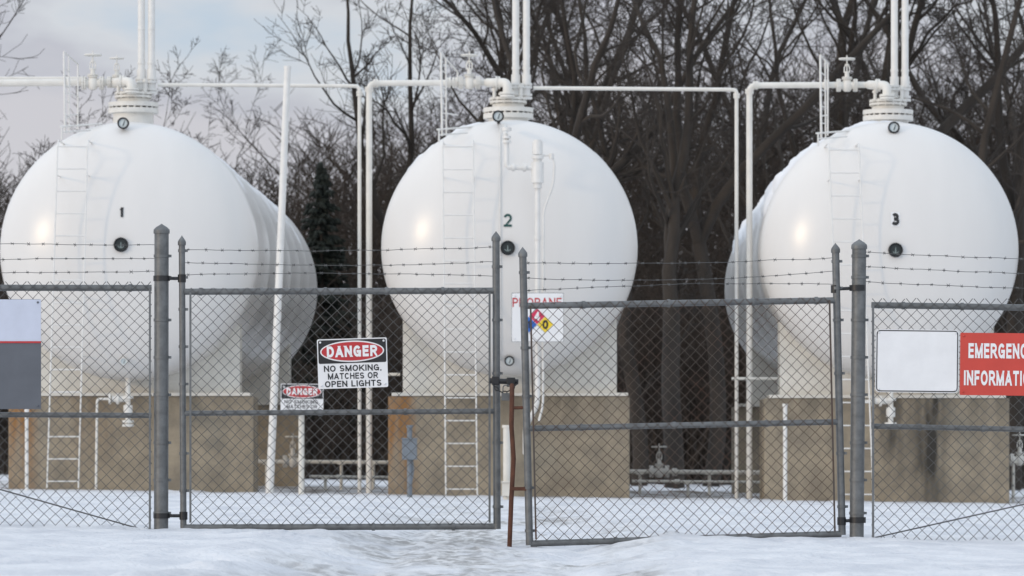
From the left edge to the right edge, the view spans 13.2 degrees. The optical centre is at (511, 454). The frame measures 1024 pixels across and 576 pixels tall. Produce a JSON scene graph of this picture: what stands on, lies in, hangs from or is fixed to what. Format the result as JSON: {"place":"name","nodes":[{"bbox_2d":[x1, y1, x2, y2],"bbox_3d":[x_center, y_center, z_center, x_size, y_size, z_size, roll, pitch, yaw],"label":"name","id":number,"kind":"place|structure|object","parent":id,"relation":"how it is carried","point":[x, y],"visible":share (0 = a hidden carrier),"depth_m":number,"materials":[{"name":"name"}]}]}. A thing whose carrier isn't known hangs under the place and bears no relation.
{"place":"outdoors","nodes":[
{"label":"outdoors","id":0,"kind":"place"},
{"bbox_2d":[0,474,1023,575],"bbox_3d":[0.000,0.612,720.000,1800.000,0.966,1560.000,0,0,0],"label":"ground","id":1,"kind":"structure","parent":0,"point":[61,548],"depth_m":32.63,"materials":[{"name":"white snow"}]},
{"bbox_2d":[0,113,26,442],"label":"bare tree","id":2,"kind":"object","parent":1,"relation":"on","point":[23,174],"visible":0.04,"depth_m":102.06,"materials":[{"name":"brown plant"}]},
{"bbox_2d":[0,0,44,117],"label":"bare tree","id":3,"kind":"object","parent":1,"relation":"on","point":[15,14],"visible":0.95,"depth_m":95.56,"materials":[{"name":"brown plant"}]},
{"bbox_2d":[24,409,28,489],"bbox_3d":[-6.852,-0.034,62.500,0.066,1.212,0.066,0,0,0],"label":"service post","id":4,"kind":"object","parent":1,"relation":"on","point":[26,448],"visible":0.73,"depth_m":62.48,"materials":[{"name":"white metal"}]},
{"bbox_2d":[0,242,153,528],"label":"chain link fence","id":5,"kind":"object","parent":1,"relation":"on","point":[131,287],"visible":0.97,"depth_m":33.97,"materials":[{"name":"metal"}]},
{"bbox_2d":[0,299,40,408],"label":"notice sign","id":6,"kind":"object","parent":5,"relation":"attached to","point":[20,353],"visible":1,"depth_m":33.95,"materials":[{"name":"grey metal"}]},
{"bbox_2d":[0,36,225,421],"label":"bare tree","id":7,"kind":"object","parent":1,"relation":"on","point":[80,117],"visible":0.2,"depth_m":95.82,"materials":[{"name":"brown plant"}]},
{"bbox_2d":[9,396,257,491],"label":"concrete pier","id":8,"kind":"structure","parent":1,"relation":"on","point":[174,446],"depth_m":64.42,"materials":[{"name":"beige concrete"}]},
{"bbox_2d":[0,0,316,488],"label":"propane tank","id":9,"kind":"object","parent":8,"relation":"on","point":[132,176],"visible":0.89,"depth_m":63.47,"materials":[{"name":"metal"}]},
{"bbox_2d":[0,77,81,78],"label":"header pipe","id":10,"kind":"object","parent":9,"relation":"attached to","point":[37,77],"visible":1,"depth_m":65.28,"materials":[{"name":"metal"}]},
{"bbox_2d":[0,76,113,87],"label":"header pipe","id":11,"kind":"object","parent":9,"relation":"attached to","point":[27,82],"visible":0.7,"depth_m":64.95,"materials":[{"name":"metal"}]},
{"bbox_2d":[153,224,171,528],"bbox_3d":[-2.692,-0.523,34.000,0.126,2.496,0.124,0,0,-45],"label":"fence post","id":12,"kind":"object","parent":1,"relation":"on","point":[161,358],"visible":0.98,"depth_m":33.95,"materials":[{"name":"metal"}]},
{"bbox_2d":[153,232,502,530],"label":"chain link gate","id":13,"kind":"structure","parent":12,"relation":"attached to","point":[493,290],"depth_m":33.98,"materials":[{"name":"metal"}]},
{"bbox_2d":[317,337,387,388],"bbox_3d":[-1.222,-0.699,33.926,0.536,0.380,0.016,-2,0,0],"label":"danger sign","id":14,"kind":"object","parent":13,"relation":"attached to","point":[354,363],"visible":1,"depth_m":33.93,"materials":[{"name":"white metal"}]},
{"bbox_2d":[489,376,517,400],"bbox_3d":[-0.061,-0.504,33.860,0.222,0.185,0.100,0,0,0],"label":"gate latch","id":15,"kind":"object","parent":13,"relation":"attached to","point":[497,380],"visible":1,"depth_m":33.84,"materials":[{"name":"black paint"}]},
{"bbox_2d":[158,83,362,492],"bbox_3d":[-3.696,-2.422,65.000,3.007,6.066,0.094,0,0,0],"label":"header pipe","id":16,"kind":"object","parent":1,"relation":"on","point":[359,92],"visible":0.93,"depth_m":64.98,"materials":[{"name":"metal"}]},
{"bbox_2d":[266,66,290,492],"bbox_3d":[-3.325,-2.448,63.000,0.372,6.161,0.115,0,0,0],"label":"leaning pole","id":17,"kind":"object","parent":1,"relation":"on","point":[280,231],"visible":0.81,"depth_m":62.95,"materials":[{"name":"white metal"}]},
{"bbox_2d":[258,405,304,486],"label":"concrete pier","id":18,"kind":"structure","parent":1,"relation":"on","point":[281,439],"depth_m":75.90,"materials":[{"name":"beige concrete"}]},
{"bbox_2d":[298,415,303,494],"bbox_3d":[-2.951,-0.015,62.000,0.103,1.165,0.103,0,0,0],"label":"service post","id":19,"kind":"object","parent":1,"relation":"on","point":[300,457],"visible":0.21,"depth_m":61.97,"materials":[{"name":"white metal"}]},
{"bbox_2d":[281,384,322,409],"bbox_3d":[-2.932,-0.774,61.796,0.596,0.423,0.016,1,0,0],"label":"danger sign","id":20,"kind":"object","parent":19,"relation":"attached to","point":[303,395],"visible":0.72,"depth_m":61.80,"materials":[{"name":"white metal"}]},
{"bbox_2d":[258,434,387,489],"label":"yard pipe","id":21,"kind":"object","parent":1,"relation":"on","point":[292,461],"visible":0.59,"depth_m":69.97,"materials":[{"name":"white metal"}]},
{"bbox_2d":[291,162,388,474],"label":"spruce tree","id":22,"kind":"object","parent":1,"relation":"on","point":[321,241],"visible":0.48,"depth_m":99.85,"materials":[{"name":"green plant"}]},
{"bbox_2d":[309,474,387,490],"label":"yard pipe","id":23,"kind":"object","parent":1,"relation":"on","point":[325,477],"visible":0.74,"depth_m":67.98,"materials":[{"name":"white metal"}]},
{"bbox_2d":[401,425,417,496],"bbox_3d":[-1.411,0.129,60.963,0.226,1.066,0.166,0,0,0],"label":"service post","id":24,"kind":"object","parent":1,"relation":"on","point":[411,456],"visible":0.78,"depth_m":60.90,"materials":[{"name":"grey metal"}]},
{"bbox_2d":[365,77,483,492],"bbox_3d":[-1.261,-2.424,65.000,1.801,6.226,0.157,0,0,0],"label":"header pipe","id":25,"kind":"object","parent":1,"relation":"on","point":[377,83],"visible":0.88,"depth_m":64.96,"materials":[{"name":"metal"}]},
{"bbox_2d":[362,0,602,195],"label":"bare tree","id":26,"kind":"object","parent":1,"relation":"on","point":[508,63],"visible":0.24,"depth_m":91.73,"materials":[{"name":"brown plant"}]},
{"bbox_2d":[501,425,509,499],"bbox_3d":[-0.072,0.156,59.972,0.150,1.106,0.184,0,0,0],"label":"service post","id":27,"kind":"object","parent":1,"relation":"on","point":[505,482],"visible":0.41,"depth_m":59.95,"materials":[{"name":"white metal"}]},
{"bbox_2d":[388,396,629,497],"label":"concrete pier","id":28,"kind":"structure","parent":1,"relation":"on","point":[549,443],"depth_m":64.42,"materials":[{"name":"beige concrete"}]},
{"bbox_2d":[381,0,637,495],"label":"propane tank","id":29,"kind":"object","parent":28,"relation":"on","point":[512,176],"visible":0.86,"depth_m":63.41,"materials":[{"name":"metal"}]},
{"bbox_2d":[388,373,399,375],"bbox_3d":[-1.977,-1.172,64.850,0.672,0.045,0.045,0,0,0],"label":"pipe bracket","id":30,"kind":"object","parent":29,"relation":"attached to","point":[393,374],"visible":0.28,"depth_m":64.83,"materials":[{"name":"white metal"}]},
{"bbox_2d":[511,293,563,341],"bbox_3d":[0.360,-1.926,62.196,0.734,0.690,0.016,0,0,0],"label":"propane sign","id":31,"kind":"object","parent":29,"relation":"attached to","point":[547,336],"visible":0.81,"depth_m":62.20,"materials":[{"name":"metal"}]},
{"bbox_2d":[0,159,1023,487],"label":"undergrowth","id":32,"kind":"object","parent":1,"relation":"on","point":[396,383],"visible":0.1,"depth_m":98.33,"materials":[{"name":"brown plant"}]},
{"bbox_2d":[435,0,757,485],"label":"bare tree","id":33,"kind":"object","parent":1,"relation":"on","point":[626,347],"visible":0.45,"depth_m":90.31,"materials":[{"name":"brown plant"}]},
{"bbox_2d":[444,0,753,340],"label":"bare tree","id":34,"kind":"object","parent":1,"relation":"on","point":[619,164],"visible":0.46,"depth_m":88.51,"materials":[{"name":"brown plant"}]},
{"bbox_2d":[460,0,771,155],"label":"bare tree","id":35,"kind":"object","parent":1,"relation":"on","point":[575,101],"visible":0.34,"depth_m":90.52,"materials":[{"name":"brown plant"}]},
{"bbox_2d":[533,86,739,497],"bbox_3d":[1.829,-2.359,65.000,3.031,6.097,0.094,0,0,0],"label":"header pipe","id":36,"kind":"object","parent":1,"relation":"on","point":[736,95],"visible":0.94,"depth_m":64.98,"materials":[{"name":"metal"}]},
{"bbox_2d":[570,0,781,488],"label":"bare tree","id":37,"kind":"object","parent":1,"relation":"on","point":[675,169],"visible":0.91,"depth_m":85.89,"materials":[{"name":"brown plant"}]},
{"bbox_2d":[630,443,759,495],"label":"yard pipe","id":38,"kind":"object","parent":1,"relation":"on","point":[653,470],"visible":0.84,"depth_m":69.97,"materials":[{"name":"white metal"}]},
{"bbox_2d":[632,479,759,496],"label":"yard pipe","id":39,"kind":"object","parent":1,"relation":"on","point":[677,481],"visible":0.86,"depth_m":67.48,"materials":[{"name":"white metal"}]},
{"bbox_2d":[731,407,759,493],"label":"concrete pier","id":40,"kind":"structure","parent":1,"relation":"on","point":[742,445],"depth_m":75.90,"materials":[{"name":"beige concrete"}]},
{"bbox_2d":[656,0,835,225],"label":"bare tree","id":41,"kind":"object","parent":1,"relation":"on","point":[779,150],"visible":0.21,"depth_m":106.14,"materials":[{"name":"brown plant"}]},
{"bbox_2d":[577,0,958,486],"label":"bare tree","id":42,"kind":"object","parent":1,"relation":"on","point":[700,234],"visible":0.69,"depth_m":89.82,"materials":[{"name":"brown plant"}]},
{"bbox_2d":[782,404,787,500],"bbox_3d":[3.855,-0.008,62.500,0.076,1.416,0.076,0,0,0],"label":"service post","id":43,"kind":"object","parent":1,"relation":"on","point":[785,454],"visible":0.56,"depth_m":62.47,"materials":[{"name":"white metal"}]},
{"bbox_2d":[745,80,865,498],"bbox_3d":[4.335,-2.389,65.000,1.825,6.234,0.157,0,0,0],"label":"header pipe","id":44,"kind":"object","parent":1,"relation":"on","point":[749,90],"visible":0.88,"depth_m":64.96,"materials":[{"name":"metal"}]},
{"bbox_2d":[603,0,1023,400],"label":"bare tree","id":45,"kind":"object","parent":1,"relation":"on","point":[786,26],"visible":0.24,"depth_m":97.34,"materials":[{"name":"brown plant"}]},
{"bbox_2d":[831,239,868,536],"bbox_3d":[2.595,-0.451,34.000,0.293,2.403,0.128,0,0,0],"label":"fence post","id":46,"kind":"object","parent":1,"relation":"on","point":[856,520],"visible":0.98,"depth_m":33.95,"materials":[{"name":"metal"}]},
{"bbox_2d":[518,243,847,546],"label":"chain link gate","id":47,"kind":"structure","parent":46,"relation":"attached to","point":[525,305],"depth_m":33.83,"materials":[{"name":"metal"}]},
{"bbox_2d":[507,383,530,546],"bbox_3d":[0.052,0.094,33.745,0.180,1.275,0.130,0,0,0],"label":"drop rod","id":48,"kind":"object","parent":47,"relation":"attached to","point":[512,407],"visible":0.97,"depth_m":33.69,"materials":[{"name":"metal"}]},
{"bbox_2d":[728,0,1023,134],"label":"bare tree","id":49,"kind":"object","parent":1,"relation":"on","point":[947,125],"visible":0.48,"depth_m":90.99,"materials":[{"name":"brown plant"}]},
{"bbox_2d":[760,398,1008,502],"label":"concrete pier","id":50,"kind":"structure","parent":1,"relation":"on","point":[936,459],"depth_m":64.42,"materials":[{"name":"beige concrete"}]},
{"bbox_2d":[725,0,1017,494],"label":"propane tank","id":51,"kind":"object","parent":50,"relation":"on","point":[885,176],"visible":0.87,"depth_m":63.42,"materials":[{"name":"metal"}]},
{"bbox_2d":[732,377,777,379],"bbox_3d":[3.555,-1.109,64.850,0.672,0.045,0.045,0,0,0],"label":"pipe bracket","id":52,"kind":"object","parent":51,"relation":"attached to","point":[754,378],"visible":0.88,"depth_m":64.83,"materials":[{"name":"white metal"}]},
{"bbox_2d":[818,0,1023,244],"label":"bare tree","id":53,"kind":"object","parent":1,"relation":"on","point":[982,156],"visible":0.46,"depth_m":87.86,"materials":[{"name":"brown plant"}]},
{"bbox_2d":[866,250,1023,540],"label":"chain link fence","id":54,"kind":"object","parent":1,"relation":"on","point":[902,305],"visible":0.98,"depth_m":33.97,"materials":[{"name":"metal"}]},
{"bbox_2d":[875,329,958,392],"bbox_3d":[3.107,-0.716,33.946,0.638,0.483,0.016,1,0,0],"label":"blank sign","id":55,"kind":"object","parent":54,"relation":"attached to","point":[918,361],"visible":1,"depth_m":33.95,"materials":[{"name":"white metal"}]},
{"bbox_2d":[960,333,1023,395],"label":"emergency sign","id":56,"kind":"object","parent":54,"relation":"attached to","point":[991,363],"visible":1,"depth_m":33.95,"materials":[{"name":"red metal"}]},
{"bbox_2d":[912,0,1023,489],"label":"bare tree","id":57,"kind":"object","parent":1,"relation":"on","point":[1012,198],"visible":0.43,"depth_m":92.86,"materials":[{"name":"brown plant"}]},
{"bbox_2d":[1009,432,1023,501],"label":"yard pipe","id":58,"kind":"object","parent":1,"relation":"on","point":[1018,461],"visible":0.87,"depth_m":65.97,"materials":[{"name":"white metal"}]},
{"bbox_2d":[0,282,1023,488],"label":"hill","id":59,"kind":"structure","parent":0,"point":[726,461],"depth_m":104.76,"materials":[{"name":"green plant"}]},
{"bbox_2d":[0,165,22,298],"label":"bare tree","id":60,"kind":"object","parent":59,"relation":"on","point":[2,193],"visible":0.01,"depth_m":102.80,"materials":[{"name":"brown plant"}]},
{"bbox_2d":[286,113,422,269],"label":"bare tree","id":61,"kind":"object","parent":59,"relation":"on","point":[333,167],"visible":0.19,"depth_m":126.15,"materials":[{"name":"brown plant"}]},
{"bbox_2d":[191,0,541,330],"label":"bare tree","id":62,"kind":"object","parent":59,"relation":"on","point":[356,191],"visible":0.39,"depth_m":110.99,"materials":[{"name":"brown plant"}]},
{"bbox_2d":[254,0,612,228],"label":"bare tree","id":63,"kind":"object","parent":59,"relation":"on","point":[378,213],"visible":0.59,"depth_m":100.31,"materials":[{"name":"brown plant"}]},
{"bbox_2d":[0,1,1023,391],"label":"distant wood","id":64,"kind":"object","parent":59,"relation":"on","point":[340,197],"visible":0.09,"depth_m":121.75,"materials":[{"name":"brown plant"}]},
{"bbox_2d":[393,0,685,123],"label":"bare tree","id":65,"kind":"object","parent":59,"relation":"on","point":[496,44],"visible":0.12,"depth_m":106.37,"materials":[{"name":"brown plant"}]},
{"bbox_2d":[375,0,753,309],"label":"bare tree","id":66,"kind":"object","parent":59,"relation":"on","point":[470,27],"visible":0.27,"depth_m":104.25,"materials":[{"name":"brown plant"}]},
{"bbox_2d":[467,0,813,145],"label":"bare tree","id":67,"kind":"object","parent":59,"relation":"on","point":[598,99],"visible":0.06,"depth_m":109.17,"materials":[{"name":"brown plant"}]},
{"bbox_2d":[507,0,868,275],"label":"bare tree","id":68,"kind":"object","parent":59,"relation":"on","point":[793,143],"visible":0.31,"depth_m":100.46,"materials":[{"name":"brown plant"}]},
{"bbox_2d":[532,0,873,401],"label":"bare tree","id":69,"kind":"object","parent":59,"relation":"on","point":[781,49],"visible":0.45,"depth_m":107.05,"materials":[{"name":"brown plant"}]},
{"bbox_2d":[532,0,932,360],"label":"bare tree","id":70,"kind":"object","parent":59,"relation":"on","point":[783,143],"visible":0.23,"depth_m":113.95,"materials":[{"name":"brown plant"}]},
{"bbox_2d":[807,0,852,130],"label":"bare tree","id":71,"kind":"object","parent":59,"relation":"on","point":[841,41],"visible":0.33,"depth_m":120.12,"materials":[{"name":"brown plant"}]},
{"bbox_2d":[750,0,998,140],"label":"bare tree","id":72,"kind":"object","parent":59,"relation":"on","point":[842,115],"visible":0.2,"depth_m":106.99,"materials":[{"name":"brown plant"}]},
{"bbox_2d":[809,0,945,97],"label":"bare tree","id":73,"kind":"object","parent":59,"relation":"on","point":[844,29],"visible":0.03,"depth_m":110.56,"materials":[{"name":"brown plant"}]},
{"bbox_2d":[806,0,1019,313],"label":"bare tree","id":74,"kind":"object","parent":59,"relation":"on","point":[990,139],"visible":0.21,"depth_m":109.84,"materials":[{"name":"brown plant"}]},
{"bbox_2d":[836,0,1023,324],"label":"bare tree","id":75,"kind":"object","parent":59,"relation":"on","point":[954,132],"visible":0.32,"depth_m":102.31,"materials":[{"name":"brown plant"}]},
{"bbox_2d":[0,0,1023,295],"label":"sky","id":76,"kind":"structure","parent":0,"point":[108,28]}
]}

